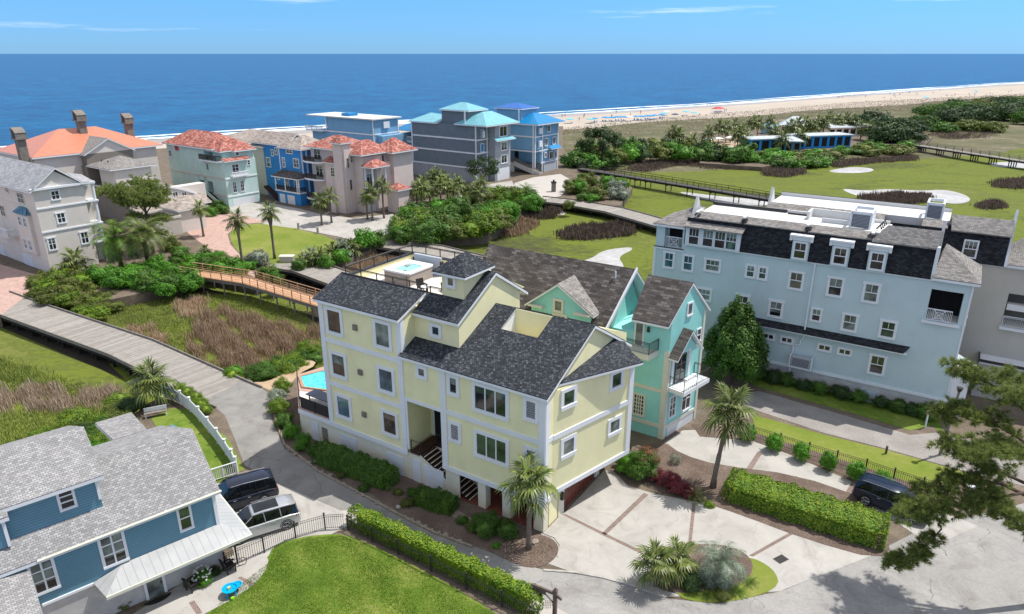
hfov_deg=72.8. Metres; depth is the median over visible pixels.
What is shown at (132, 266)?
shrub
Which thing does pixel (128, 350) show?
boardwalk
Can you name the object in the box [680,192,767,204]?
mud flat
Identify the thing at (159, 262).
shrub
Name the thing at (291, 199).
garage door
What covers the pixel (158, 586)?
door
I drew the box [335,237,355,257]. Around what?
palmetto
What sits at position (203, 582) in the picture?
shrub
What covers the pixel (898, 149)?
shrub
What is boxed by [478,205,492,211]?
shrub
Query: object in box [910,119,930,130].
tree
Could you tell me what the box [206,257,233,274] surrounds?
shrub
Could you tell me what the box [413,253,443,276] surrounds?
tub cover
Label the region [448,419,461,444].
window
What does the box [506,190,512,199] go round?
shrub
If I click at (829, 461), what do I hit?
clipped shrub
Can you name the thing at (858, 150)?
shrub
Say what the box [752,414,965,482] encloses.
lawn
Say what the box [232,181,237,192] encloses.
window
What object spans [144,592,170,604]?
door mat
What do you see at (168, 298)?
marsh grass
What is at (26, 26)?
sky
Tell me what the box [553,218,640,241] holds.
reeds
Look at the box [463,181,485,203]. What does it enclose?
palm tree
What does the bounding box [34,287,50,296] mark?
shrub
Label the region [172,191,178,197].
window
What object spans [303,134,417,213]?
house
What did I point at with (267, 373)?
shrub
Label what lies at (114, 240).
palm tree
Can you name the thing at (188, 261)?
shrub
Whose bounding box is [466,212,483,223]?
shrub
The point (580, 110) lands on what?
surf
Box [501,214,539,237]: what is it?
reeds
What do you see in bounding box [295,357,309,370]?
shrub
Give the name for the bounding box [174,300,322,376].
reeds
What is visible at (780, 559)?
drain grate
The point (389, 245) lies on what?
boardwalk
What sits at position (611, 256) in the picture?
bunker
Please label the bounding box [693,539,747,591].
bush
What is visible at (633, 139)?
shrub
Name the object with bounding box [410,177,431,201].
palm tree
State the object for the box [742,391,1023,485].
gravel lane
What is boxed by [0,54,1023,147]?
ocean
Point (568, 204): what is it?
shrub
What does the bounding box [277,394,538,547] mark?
planting bed
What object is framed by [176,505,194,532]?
window
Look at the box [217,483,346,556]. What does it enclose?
parking pad
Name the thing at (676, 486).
shrub
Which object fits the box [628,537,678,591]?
palm tree
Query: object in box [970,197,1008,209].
reeds
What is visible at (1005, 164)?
mud flat
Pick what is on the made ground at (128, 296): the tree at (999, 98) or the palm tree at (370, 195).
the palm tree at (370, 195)
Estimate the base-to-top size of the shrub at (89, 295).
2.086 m
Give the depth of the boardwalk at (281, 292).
92.59 m
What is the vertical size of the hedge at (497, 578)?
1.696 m
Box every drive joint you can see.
[262,223,349,238]
[302,212,329,224]
[343,222,369,233]
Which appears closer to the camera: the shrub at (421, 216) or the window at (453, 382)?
the window at (453, 382)
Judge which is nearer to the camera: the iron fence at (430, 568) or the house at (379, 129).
the iron fence at (430, 568)
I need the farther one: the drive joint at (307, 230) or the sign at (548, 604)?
the drive joint at (307, 230)
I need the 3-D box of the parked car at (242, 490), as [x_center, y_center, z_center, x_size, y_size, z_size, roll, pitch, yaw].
[-19.376,13.013,48.899,5.382,1.977,2.296,-11,23,-28]
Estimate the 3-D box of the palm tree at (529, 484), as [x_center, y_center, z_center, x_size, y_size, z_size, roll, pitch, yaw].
[1.242,12.388,43.580,4.129,7.008,4.013,10,22,26]
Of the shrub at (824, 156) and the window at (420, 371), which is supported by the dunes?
the shrub at (824, 156)
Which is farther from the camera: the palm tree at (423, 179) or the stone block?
the palm tree at (423, 179)
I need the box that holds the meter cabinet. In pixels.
[863,390,880,402]
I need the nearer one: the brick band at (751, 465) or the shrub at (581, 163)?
the brick band at (751, 465)
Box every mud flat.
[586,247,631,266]
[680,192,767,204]
[830,167,872,172]
[843,189,969,203]
[990,162,1023,167]
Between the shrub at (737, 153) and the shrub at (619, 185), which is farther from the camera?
the shrub at (737, 153)
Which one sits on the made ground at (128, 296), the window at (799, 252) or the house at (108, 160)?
the house at (108, 160)
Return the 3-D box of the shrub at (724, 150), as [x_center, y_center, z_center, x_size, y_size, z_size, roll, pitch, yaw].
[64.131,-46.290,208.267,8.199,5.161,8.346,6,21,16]
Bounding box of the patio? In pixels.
[133,546,267,613]
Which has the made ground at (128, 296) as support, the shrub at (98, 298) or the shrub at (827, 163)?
the shrub at (98, 298)
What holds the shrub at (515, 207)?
on the made ground at (128, 296)
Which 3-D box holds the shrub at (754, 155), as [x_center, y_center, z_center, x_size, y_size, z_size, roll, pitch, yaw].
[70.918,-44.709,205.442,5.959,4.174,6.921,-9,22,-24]
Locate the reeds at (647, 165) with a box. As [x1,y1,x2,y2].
[624,157,753,171]
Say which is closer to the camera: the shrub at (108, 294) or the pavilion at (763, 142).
the shrub at (108, 294)
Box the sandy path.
[255,360,315,392]
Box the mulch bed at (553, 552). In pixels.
[488,535,557,566]
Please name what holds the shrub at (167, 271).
on the made ground at (128, 296)
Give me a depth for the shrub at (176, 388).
64.97 m
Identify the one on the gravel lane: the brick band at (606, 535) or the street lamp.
the street lamp
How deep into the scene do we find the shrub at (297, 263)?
101.72 m
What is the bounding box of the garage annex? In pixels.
[133,200,207,237]
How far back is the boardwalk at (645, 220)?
140.85 m
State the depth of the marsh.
158.11 m
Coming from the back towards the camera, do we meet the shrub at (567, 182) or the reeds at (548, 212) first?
the shrub at (567, 182)
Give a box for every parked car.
[218,467,278,509]
[237,493,300,544]
[852,472,925,523]
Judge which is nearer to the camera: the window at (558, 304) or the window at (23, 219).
the window at (558, 304)
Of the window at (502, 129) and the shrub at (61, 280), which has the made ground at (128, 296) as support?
the shrub at (61, 280)
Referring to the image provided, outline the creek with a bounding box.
[2,270,355,378]
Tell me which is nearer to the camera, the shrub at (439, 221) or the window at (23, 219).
the window at (23, 219)
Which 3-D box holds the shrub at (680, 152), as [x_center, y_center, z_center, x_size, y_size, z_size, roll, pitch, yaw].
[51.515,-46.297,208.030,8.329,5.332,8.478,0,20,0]
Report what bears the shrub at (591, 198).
on the made ground at (128, 296)
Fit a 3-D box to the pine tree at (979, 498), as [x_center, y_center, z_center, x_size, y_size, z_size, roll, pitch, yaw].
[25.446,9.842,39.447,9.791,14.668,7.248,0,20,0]
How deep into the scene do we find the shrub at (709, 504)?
48.75 m
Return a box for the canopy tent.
[711,107,724,112]
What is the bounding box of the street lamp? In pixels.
[938,386,963,455]
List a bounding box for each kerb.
[273,414,472,547]
[543,532,560,556]
[543,569,665,597]
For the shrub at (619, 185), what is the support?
on the made ground at (128, 296)
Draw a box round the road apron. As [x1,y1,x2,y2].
[455,503,1023,613]
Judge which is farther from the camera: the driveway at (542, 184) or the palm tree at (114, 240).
the driveway at (542, 184)
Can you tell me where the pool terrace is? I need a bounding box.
[703,138,852,146]
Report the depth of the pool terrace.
250.78 m
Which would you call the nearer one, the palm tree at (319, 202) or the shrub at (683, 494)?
the shrub at (683, 494)
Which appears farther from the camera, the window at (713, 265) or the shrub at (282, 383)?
the window at (713, 265)
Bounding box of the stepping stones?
[452,509,470,523]
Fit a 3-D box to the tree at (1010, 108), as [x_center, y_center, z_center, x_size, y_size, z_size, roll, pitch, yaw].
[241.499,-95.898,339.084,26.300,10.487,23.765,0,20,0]
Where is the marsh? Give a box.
[0,148,1023,408]
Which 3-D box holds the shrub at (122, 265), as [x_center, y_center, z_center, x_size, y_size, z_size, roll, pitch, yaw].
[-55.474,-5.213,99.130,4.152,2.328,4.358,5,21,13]
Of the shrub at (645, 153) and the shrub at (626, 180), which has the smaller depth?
the shrub at (626, 180)
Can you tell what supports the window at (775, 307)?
in the apartment house at (880, 307)
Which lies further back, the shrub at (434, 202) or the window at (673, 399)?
the shrub at (434, 202)
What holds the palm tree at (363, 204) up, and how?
on the made ground at (128, 296)
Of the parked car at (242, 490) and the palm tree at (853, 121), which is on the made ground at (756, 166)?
the palm tree at (853, 121)
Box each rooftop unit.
[849,205,876,229]
[924,198,946,219]
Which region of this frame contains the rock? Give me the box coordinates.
[531,538,538,544]
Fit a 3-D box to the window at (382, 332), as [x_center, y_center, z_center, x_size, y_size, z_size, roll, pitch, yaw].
[-9.198,1.984,49.153,1.770,2.220,0.140,13,24,31]
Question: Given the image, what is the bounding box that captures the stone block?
[278,254,294,261]
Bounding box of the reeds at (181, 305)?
[171,293,211,319]
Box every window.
[0,205,6,216]
[16,192,24,204]
[17,215,22,225]
[22,217,27,227]
[22,238,28,249]
[26,558,60,596]
[27,239,32,250]
[45,236,58,251]
[49,189,61,200]
[54,211,67,223]
[56,489,77,512]
[78,230,90,244]
[97,531,129,569]
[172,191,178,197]
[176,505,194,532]
[231,163,239,173]
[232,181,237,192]
[239,180,244,191]
[266,157,270,166]
[282,157,285,167]
[286,149,292,153]
[293,158,299,168]
[313,148,320,160]
[315,165,323,177]
[324,305,343,337]
[329,349,347,380]
[330,167,334,176]
[334,392,352,421]
[349,179,352,190]
[366,173,371,181]
[372,318,392,351]
[376,364,395,396]
[380,408,398,439]
[415,364,427,380]
[429,322,441,339]
[445,276,455,288]
[446,373,459,397]
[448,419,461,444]
[471,380,508,421]
[473,428,508,468]
[480,143,483,151]
[499,125,507,136]
[501,141,507,150]
[501,154,507,163]
[522,396,538,424]
[523,445,537,467]
[547,124,550,132]
[549,151,552,159]
[552,136,555,144]
[552,298,563,313]
[552,312,567,317]
[560,384,577,411]
[560,432,576,460]
[607,413,621,438]
[609,370,623,392]
[632,392,645,417]
[662,250,675,269]
[668,394,676,419]
[680,393,691,413]
[681,253,694,272]
[686,301,693,317]
[687,228,699,245]
[696,327,701,340]
[697,286,712,302]
[701,230,713,247]
[703,257,721,273]
[713,231,725,249]
[724,233,737,250]
[735,293,750,309]
[744,263,756,278]
[756,265,768,280]
[763,332,775,341]
[767,299,784,318]
[779,335,793,344]
[787,269,805,291]
[791,241,807,260]
[809,307,823,322]
[816,342,832,352]
[825,275,845,298]
[831,246,848,266]
[837,346,852,356]
[840,312,859,332]
[860,281,882,304]
[866,352,888,376]
[867,251,886,271]
[877,318,898,340]
[962,239,979,258]
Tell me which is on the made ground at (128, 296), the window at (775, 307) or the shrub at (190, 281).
the shrub at (190, 281)
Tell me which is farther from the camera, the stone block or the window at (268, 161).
the window at (268, 161)
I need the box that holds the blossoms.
[191,565,211,581]
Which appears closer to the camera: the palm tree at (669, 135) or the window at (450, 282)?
the window at (450, 282)
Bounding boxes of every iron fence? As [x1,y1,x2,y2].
[222,513,345,563]
[346,515,539,613]
[753,424,950,494]
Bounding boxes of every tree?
[52,257,83,270]
[56,244,96,271]
[83,218,141,266]
[95,172,176,252]
[115,216,170,259]
[120,356,180,406]
[188,198,212,236]
[219,206,250,259]
[255,201,280,258]
[309,189,328,224]
[321,186,341,222]
[357,190,375,219]
[360,181,381,220]
[372,175,394,217]
[409,180,424,204]
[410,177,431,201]
[419,174,428,198]
[422,179,437,201]
[424,168,434,190]
[427,166,443,195]
[431,175,449,200]
[437,169,451,192]
[442,174,454,197]
[444,182,461,197]
[450,174,467,192]
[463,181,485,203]
[464,155,500,183]
[470,173,491,202]
[496,450,560,550]
[517,182,538,191]
[576,125,623,154]
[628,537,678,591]
[652,532,700,587]
[665,123,677,139]
[670,126,689,142]
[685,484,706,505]
[686,132,700,145]
[699,124,717,142]
[699,381,762,488]
[702,293,769,384]
[711,118,729,142]
[720,120,734,141]
[728,117,741,132]
[729,125,747,144]
[733,122,753,135]
[744,114,761,135]
[751,114,766,135]
[760,114,778,135]
[766,123,782,135]
[771,129,793,149]
[782,118,800,133]
[789,116,807,131]
[793,126,811,144]
[799,115,811,128]
[803,119,820,132]
[811,113,826,129]
[817,115,833,131]
[820,110,836,124]
[830,114,847,125]
[840,110,854,123]
[845,114,860,125]
[852,120,868,139]
[857,108,893,123]
[860,120,875,137]
[864,120,909,142]
[873,116,921,127]
[880,355,1023,574]
[894,126,929,142]
[906,115,941,125]
[910,103,951,117]
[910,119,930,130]
[927,104,977,122]
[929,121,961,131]
[943,98,971,104]
[947,100,982,108]
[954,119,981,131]
[960,102,1002,120]
[970,97,997,104]
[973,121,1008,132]
[975,102,1008,119]
[983,95,1014,103]
[990,99,1023,120]
[1001,97,1023,108]
[1003,95,1023,100]
[1008,107,1023,123]
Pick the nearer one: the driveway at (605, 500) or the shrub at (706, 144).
the driveway at (605, 500)
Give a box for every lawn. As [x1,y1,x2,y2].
[151,408,243,482]
[207,534,495,613]
[230,223,336,263]
[745,375,942,431]
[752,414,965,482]
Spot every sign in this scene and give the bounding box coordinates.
[542,600,552,608]
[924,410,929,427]
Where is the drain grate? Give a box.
[773,554,788,563]
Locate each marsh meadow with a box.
[0,353,139,443]
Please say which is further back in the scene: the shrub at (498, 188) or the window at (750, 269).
the shrub at (498, 188)
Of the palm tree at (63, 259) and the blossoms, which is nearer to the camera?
the blossoms
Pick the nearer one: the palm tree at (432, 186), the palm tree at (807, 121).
the palm tree at (432, 186)
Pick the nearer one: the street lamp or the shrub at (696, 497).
the shrub at (696, 497)
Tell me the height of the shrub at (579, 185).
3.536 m
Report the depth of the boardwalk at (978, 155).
215.81 m
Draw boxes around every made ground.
[0,126,632,327]
[116,362,1023,613]
[699,127,932,170]
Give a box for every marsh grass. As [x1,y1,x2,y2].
[0,354,104,405]
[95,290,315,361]
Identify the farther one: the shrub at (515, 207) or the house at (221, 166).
the house at (221, 166)
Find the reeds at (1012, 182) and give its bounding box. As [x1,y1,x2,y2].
[986,175,1023,189]
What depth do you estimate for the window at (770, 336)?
67.04 m
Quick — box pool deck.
[296,364,328,421]
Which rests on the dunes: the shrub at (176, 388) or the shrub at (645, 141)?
the shrub at (645, 141)
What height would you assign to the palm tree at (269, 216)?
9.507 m
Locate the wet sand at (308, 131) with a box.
[149,83,1023,142]
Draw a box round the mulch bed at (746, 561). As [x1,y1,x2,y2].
[650,544,752,592]
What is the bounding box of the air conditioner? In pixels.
[788,353,813,370]
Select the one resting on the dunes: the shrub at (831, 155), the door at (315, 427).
the shrub at (831, 155)
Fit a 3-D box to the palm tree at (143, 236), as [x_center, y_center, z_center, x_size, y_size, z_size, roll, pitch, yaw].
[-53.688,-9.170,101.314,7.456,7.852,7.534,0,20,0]
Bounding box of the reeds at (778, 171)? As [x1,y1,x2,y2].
[760,165,806,177]
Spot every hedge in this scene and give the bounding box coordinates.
[310,439,399,490]
[347,502,544,613]
[411,484,460,516]
[721,467,891,550]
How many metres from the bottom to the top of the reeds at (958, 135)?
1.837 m
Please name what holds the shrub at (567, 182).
on the made ground at (128, 296)
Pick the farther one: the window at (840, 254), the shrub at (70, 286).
the shrub at (70, 286)
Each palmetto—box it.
[196,243,214,254]
[290,251,311,267]
[300,246,318,263]
[307,245,333,267]
[323,241,342,259]
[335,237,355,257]
[341,237,363,257]
[382,219,391,238]
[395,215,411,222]
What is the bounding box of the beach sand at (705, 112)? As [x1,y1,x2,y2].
[156,84,1023,148]
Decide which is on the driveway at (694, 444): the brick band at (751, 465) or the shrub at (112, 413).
the brick band at (751, 465)
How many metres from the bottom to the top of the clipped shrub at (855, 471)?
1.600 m
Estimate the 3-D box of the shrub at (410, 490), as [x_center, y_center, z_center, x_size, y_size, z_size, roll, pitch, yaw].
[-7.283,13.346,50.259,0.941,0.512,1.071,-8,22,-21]
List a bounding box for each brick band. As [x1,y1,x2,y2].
[189,600,201,613]
[238,577,254,585]
[562,514,641,552]
[603,493,647,533]
[688,503,695,542]
[747,452,761,468]
[749,533,791,555]
[846,478,857,493]
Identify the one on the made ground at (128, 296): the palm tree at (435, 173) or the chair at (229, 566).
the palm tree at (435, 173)
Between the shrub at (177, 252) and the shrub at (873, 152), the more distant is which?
the shrub at (873, 152)
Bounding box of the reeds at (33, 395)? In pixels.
[0,378,132,416]
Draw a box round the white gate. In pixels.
[211,461,237,479]
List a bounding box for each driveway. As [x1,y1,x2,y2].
[218,202,393,238]
[456,181,513,196]
[514,174,569,198]
[541,470,871,596]
[664,429,976,540]
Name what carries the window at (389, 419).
in the house at (471, 381)
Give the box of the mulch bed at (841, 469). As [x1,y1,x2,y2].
[692,424,912,487]
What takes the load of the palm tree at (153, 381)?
on the made ground at (218, 419)
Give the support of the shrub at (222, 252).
on the made ground at (128, 296)
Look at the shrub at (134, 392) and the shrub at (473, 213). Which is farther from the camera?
the shrub at (473, 213)
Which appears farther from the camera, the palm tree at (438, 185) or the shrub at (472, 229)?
the palm tree at (438, 185)
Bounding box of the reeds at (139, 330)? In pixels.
[121,319,179,345]
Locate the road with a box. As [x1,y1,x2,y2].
[208,378,539,613]
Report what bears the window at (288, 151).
in the house at (287, 168)
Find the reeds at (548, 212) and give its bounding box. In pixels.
[522,205,565,219]
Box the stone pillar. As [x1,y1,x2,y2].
[551,180,556,191]
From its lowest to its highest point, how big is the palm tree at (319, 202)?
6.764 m
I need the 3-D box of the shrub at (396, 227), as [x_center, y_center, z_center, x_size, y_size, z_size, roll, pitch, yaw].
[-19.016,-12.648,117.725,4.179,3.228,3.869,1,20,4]
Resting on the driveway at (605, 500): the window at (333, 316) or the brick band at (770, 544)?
the brick band at (770, 544)
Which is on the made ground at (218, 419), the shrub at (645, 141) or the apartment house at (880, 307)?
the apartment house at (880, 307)
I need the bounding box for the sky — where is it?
[0,0,1023,53]
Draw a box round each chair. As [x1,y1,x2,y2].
[181,576,200,593]
[218,558,236,574]
[416,278,428,289]
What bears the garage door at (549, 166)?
in the house at (534, 145)
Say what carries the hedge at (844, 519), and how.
on the mulch bed at (693, 472)
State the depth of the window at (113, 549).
38.51 m
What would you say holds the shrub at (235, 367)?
on the made ground at (218, 419)
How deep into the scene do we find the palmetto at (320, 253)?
103.80 m
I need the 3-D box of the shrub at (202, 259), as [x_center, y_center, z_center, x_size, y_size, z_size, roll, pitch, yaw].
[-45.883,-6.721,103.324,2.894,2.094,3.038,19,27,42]
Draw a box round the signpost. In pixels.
[531,583,561,613]
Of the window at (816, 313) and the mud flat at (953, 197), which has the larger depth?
the mud flat at (953, 197)
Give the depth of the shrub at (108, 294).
90.89 m
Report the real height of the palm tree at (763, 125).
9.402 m
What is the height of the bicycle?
0.884 m
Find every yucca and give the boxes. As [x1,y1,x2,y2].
[699,587,712,600]
[730,582,749,597]
[741,574,758,588]
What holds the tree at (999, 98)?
on the ground
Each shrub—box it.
[22,287,38,297]
[24,273,43,287]
[25,277,41,288]
[26,426,52,437]
[30,289,55,304]
[32,276,57,286]
[32,278,56,289]
[33,269,44,275]
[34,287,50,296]
[39,283,70,304]
[43,271,67,280]
[48,266,69,276]
[50,292,75,306]
[51,406,91,429]
[56,274,81,285]
[56,280,82,292]
[60,296,84,308]
[64,264,87,276]
[68,272,94,284]
[68,304,90,315]
[70,290,85,297]
[75,421,87,425]
[76,290,97,304]
[78,280,100,291]
[81,422,89,429]
[83,306,97,318]
[84,261,114,282]
[84,304,110,318]
[85,411,110,421]
[85,426,102,439]
[86,414,107,430]
[87,293,111,302]
[87,432,102,440]
[88,433,101,442]
[89,438,100,445]
[90,298,106,306]
[93,297,110,306]
[94,290,116,297]
[98,266,127,289]
[99,400,116,412]
[99,405,124,415]
[101,435,110,441]
[102,391,130,405]
[103,410,137,418]
[106,300,124,310]
[110,394,149,414]
[111,411,131,416]
[114,267,138,288]
[116,261,129,268]
[117,601,131,609]
[124,262,143,268]
[126,261,144,266]
[129,382,152,395]
[131,266,156,279]
[131,272,158,291]
[142,258,156,269]
[146,272,174,290]
[148,253,172,272]
[151,269,179,283]
[153,282,177,296]
[154,272,179,294]
[161,234,182,250]
[161,263,184,273]
[168,245,192,259]
[169,256,183,266]
[173,382,186,390]
[176,271,206,291]
[177,264,204,274]
[178,386,195,395]
[180,253,199,267]
[182,267,198,278]
[186,390,203,400]
[189,566,213,588]
[192,397,209,407]
[193,255,213,267]
[198,257,214,270]
[199,404,211,413]
[201,252,212,257]
[206,206,218,216]
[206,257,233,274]
[207,565,221,575]
[209,250,227,255]
[210,199,225,208]
[210,252,223,257]
[214,254,230,259]
[218,205,229,213]
[223,364,243,375]
[223,369,241,378]
[226,255,246,272]
[226,267,239,274]
[234,269,249,276]
[241,259,257,272]
[242,363,261,381]
[244,248,270,265]
[249,362,271,381]
[252,363,277,381]
[256,266,278,280]
[258,263,280,280]
[265,355,281,363]
[265,396,291,413]
[266,388,288,400]
[268,273,285,284]
[268,369,283,379]
[271,357,293,374]
[272,376,293,391]
[273,411,294,427]
[280,362,299,374]
[281,422,300,438]
[283,353,297,363]
[285,349,300,360]
[288,358,298,366]
[290,259,306,270]
[294,338,318,353]
[294,431,311,450]
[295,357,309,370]
[298,349,310,359]
[305,351,322,363]
[305,440,321,454]
[309,343,321,355]
[316,254,334,268]
[330,249,351,264]
[336,471,345,478]
[347,227,378,248]
[357,483,370,491]
[368,229,387,247]
[388,218,410,228]
[388,223,410,240]
[388,224,411,244]
[390,205,412,219]
[391,488,402,495]
[398,209,422,223]
[399,497,413,507]
[404,199,428,210]
[406,486,416,496]
[408,207,426,215]
[408,219,442,243]
[410,213,432,225]
[419,211,442,220]
[427,197,450,208]
[428,205,450,215]
[428,218,444,224]
[433,208,464,222]
[435,198,460,214]
[436,214,453,221]
[436,218,453,224]
[436,221,455,241]
[443,220,469,238]
[446,195,470,207]
[453,209,465,222]
[456,514,468,525]
[457,201,481,220]
[459,183,473,194]
[459,219,484,237]
[463,209,484,221]
[464,520,476,532]
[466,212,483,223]
[468,194,483,202]
[470,512,483,520]
[470,516,497,540]
[472,211,504,235]
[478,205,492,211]
[478,510,503,528]
[483,191,496,200]
[484,198,501,204]
[485,204,511,220]
[491,199,520,223]
[491,541,499,548]
[492,213,513,229]
[493,185,509,192]
[495,191,509,201]
[496,517,518,541]
[502,186,513,192]
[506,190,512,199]
[507,186,527,200]
[513,199,527,211]
[517,192,543,212]
[523,189,546,207]
[558,150,582,167]
[562,182,579,193]
[562,200,574,209]
[563,177,576,186]
[572,178,585,192]
[573,157,590,167]
[575,192,588,200]
[578,177,590,186]
[580,171,597,185]
[581,150,600,160]
[582,153,607,169]
[585,193,599,201]
[587,145,605,159]
[588,184,608,199]
[598,152,620,167]
[598,175,614,184]
[602,182,610,189]
[607,187,618,198]
[610,149,629,161]
[611,177,630,187]
[611,180,627,191]
[612,136,629,146]
[613,451,636,473]
[616,189,629,199]
[619,135,639,145]
[622,143,641,160]
[624,448,660,480]
[632,142,643,149]
[634,144,652,160]
[637,137,648,147]
[638,445,660,465]
[647,137,665,145]
[648,142,674,159]
[649,467,672,485]
[655,137,675,145]
[661,139,678,146]
[662,141,677,158]
[663,476,690,493]
[666,470,681,480]
[669,452,681,465]
[671,143,697,160]
[677,138,695,147]
[679,568,705,592]
[681,484,697,498]
[692,147,709,160]
[694,138,710,146]
[698,140,717,152]
[702,148,718,160]
[703,500,715,508]
[706,145,727,160]
[712,586,732,602]
[716,143,734,159]
[721,145,751,162]
[737,138,758,154]
[739,423,757,441]
[743,148,761,162]
[750,159,766,163]
[753,367,767,378]
[760,147,783,158]
[762,153,782,162]
[763,155,786,166]
[764,368,781,384]
[765,431,783,451]
[776,156,801,168]
[777,151,795,159]
[778,371,797,386]
[791,160,806,168]
[792,441,810,462]
[793,153,805,159]
[795,378,811,391]
[798,150,811,155]
[798,156,825,167]
[801,149,816,156]
[809,380,830,395]
[810,152,832,156]
[811,148,826,153]
[814,153,837,161]
[815,158,831,166]
[818,450,839,471]
[822,150,847,159]
[830,145,849,153]
[830,384,851,400]
[845,460,865,480]
[848,388,869,402]
[849,147,866,154]
[852,143,875,149]
[856,139,879,147]
[863,148,881,156]
[870,394,889,407]
[873,144,889,153]
[874,469,893,480]
[881,144,910,154]
[887,397,908,413]
[896,144,916,152]
[897,139,921,148]
[903,401,918,415]
[912,401,939,421]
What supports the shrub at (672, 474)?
on the mulch bed at (693, 472)
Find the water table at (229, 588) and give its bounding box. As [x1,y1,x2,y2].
[221,581,241,600]
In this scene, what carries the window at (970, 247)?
in the apartment house at (993, 333)
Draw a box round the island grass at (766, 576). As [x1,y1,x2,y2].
[678,558,777,601]
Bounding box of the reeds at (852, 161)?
[829,154,919,167]
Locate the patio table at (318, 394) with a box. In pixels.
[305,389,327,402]
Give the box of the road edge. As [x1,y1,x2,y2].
[342,510,567,613]
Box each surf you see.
[0,82,1015,146]
[141,82,1023,139]
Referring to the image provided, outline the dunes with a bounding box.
[563,96,1023,173]
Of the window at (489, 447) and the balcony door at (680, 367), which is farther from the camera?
the balcony door at (680, 367)
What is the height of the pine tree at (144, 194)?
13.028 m
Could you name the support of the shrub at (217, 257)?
on the made ground at (128, 296)
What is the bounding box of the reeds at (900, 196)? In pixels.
[857,189,936,203]
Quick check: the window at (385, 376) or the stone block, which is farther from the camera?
the stone block
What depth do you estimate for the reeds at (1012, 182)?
175.27 m
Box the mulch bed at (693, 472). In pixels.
[629,443,888,555]
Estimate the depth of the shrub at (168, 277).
92.63 m
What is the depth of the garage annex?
123.38 m
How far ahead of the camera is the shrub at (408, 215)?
123.96 m
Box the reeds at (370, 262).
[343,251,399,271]
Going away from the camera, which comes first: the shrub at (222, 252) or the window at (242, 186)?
the shrub at (222, 252)
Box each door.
[0,244,5,255]
[22,252,34,266]
[143,576,167,599]
[233,196,254,205]
[280,193,285,202]
[287,195,295,204]
[311,420,319,440]
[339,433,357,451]
[368,202,375,212]
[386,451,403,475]
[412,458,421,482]
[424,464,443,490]
[433,410,440,436]
[497,167,508,180]
[515,151,518,158]
[543,161,555,171]
[564,473,593,507]
[666,412,692,436]
[673,352,686,383]
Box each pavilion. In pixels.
[740,135,784,151]
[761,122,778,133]
[779,116,805,135]
[783,136,803,151]
[786,132,854,148]
[818,123,875,135]
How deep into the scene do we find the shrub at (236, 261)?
100.18 m
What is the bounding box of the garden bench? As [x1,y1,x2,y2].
[143,404,166,418]
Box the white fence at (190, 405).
[159,383,238,473]
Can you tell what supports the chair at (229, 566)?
on the patio
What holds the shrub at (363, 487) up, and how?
on the planting bed at (445, 523)
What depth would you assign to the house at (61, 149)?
136.41 m
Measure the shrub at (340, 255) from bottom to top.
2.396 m
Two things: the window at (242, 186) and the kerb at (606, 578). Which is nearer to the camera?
the kerb at (606, 578)
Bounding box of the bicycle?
[223,553,246,570]
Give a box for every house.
[0,110,162,182]
[0,156,106,271]
[0,412,252,613]
[80,135,211,222]
[162,129,259,206]
[226,129,268,194]
[249,130,317,205]
[298,244,642,532]
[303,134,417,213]
[305,112,413,172]
[385,183,411,212]
[408,102,519,181]
[483,244,710,439]
[494,103,564,174]
[652,196,981,417]
[767,187,1023,399]
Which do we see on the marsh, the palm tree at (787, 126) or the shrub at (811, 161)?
the shrub at (811, 161)
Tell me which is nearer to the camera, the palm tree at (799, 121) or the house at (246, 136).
the house at (246, 136)
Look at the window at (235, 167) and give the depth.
143.72 m
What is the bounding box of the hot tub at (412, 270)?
[383,260,432,286]
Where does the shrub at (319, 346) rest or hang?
on the made ground at (218, 419)
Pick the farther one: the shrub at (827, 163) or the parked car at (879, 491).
the shrub at (827, 163)
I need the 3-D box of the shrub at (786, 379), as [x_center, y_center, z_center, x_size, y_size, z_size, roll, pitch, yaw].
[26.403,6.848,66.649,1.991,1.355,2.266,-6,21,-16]
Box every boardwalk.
[0,290,261,408]
[179,262,320,321]
[263,258,351,288]
[372,239,483,258]
[543,196,661,233]
[577,164,780,206]
[902,140,1023,166]
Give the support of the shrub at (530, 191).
on the made ground at (128, 296)
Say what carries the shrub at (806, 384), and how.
on the lawn at (884, 414)
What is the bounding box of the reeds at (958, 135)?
[924,130,999,138]
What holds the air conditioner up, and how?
attached to the apartment house at (880, 307)
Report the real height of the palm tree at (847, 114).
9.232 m
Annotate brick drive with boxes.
[0,264,34,313]
[188,213,266,277]
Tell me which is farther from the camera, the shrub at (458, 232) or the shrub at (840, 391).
the shrub at (458, 232)
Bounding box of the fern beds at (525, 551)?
[499,538,552,566]
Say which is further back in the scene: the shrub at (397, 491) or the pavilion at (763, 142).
the pavilion at (763, 142)
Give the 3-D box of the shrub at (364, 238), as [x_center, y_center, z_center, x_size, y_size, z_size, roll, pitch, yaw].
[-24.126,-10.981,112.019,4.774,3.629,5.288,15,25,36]
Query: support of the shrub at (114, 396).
on the made ground at (218, 419)
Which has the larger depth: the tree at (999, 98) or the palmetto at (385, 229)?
the tree at (999, 98)

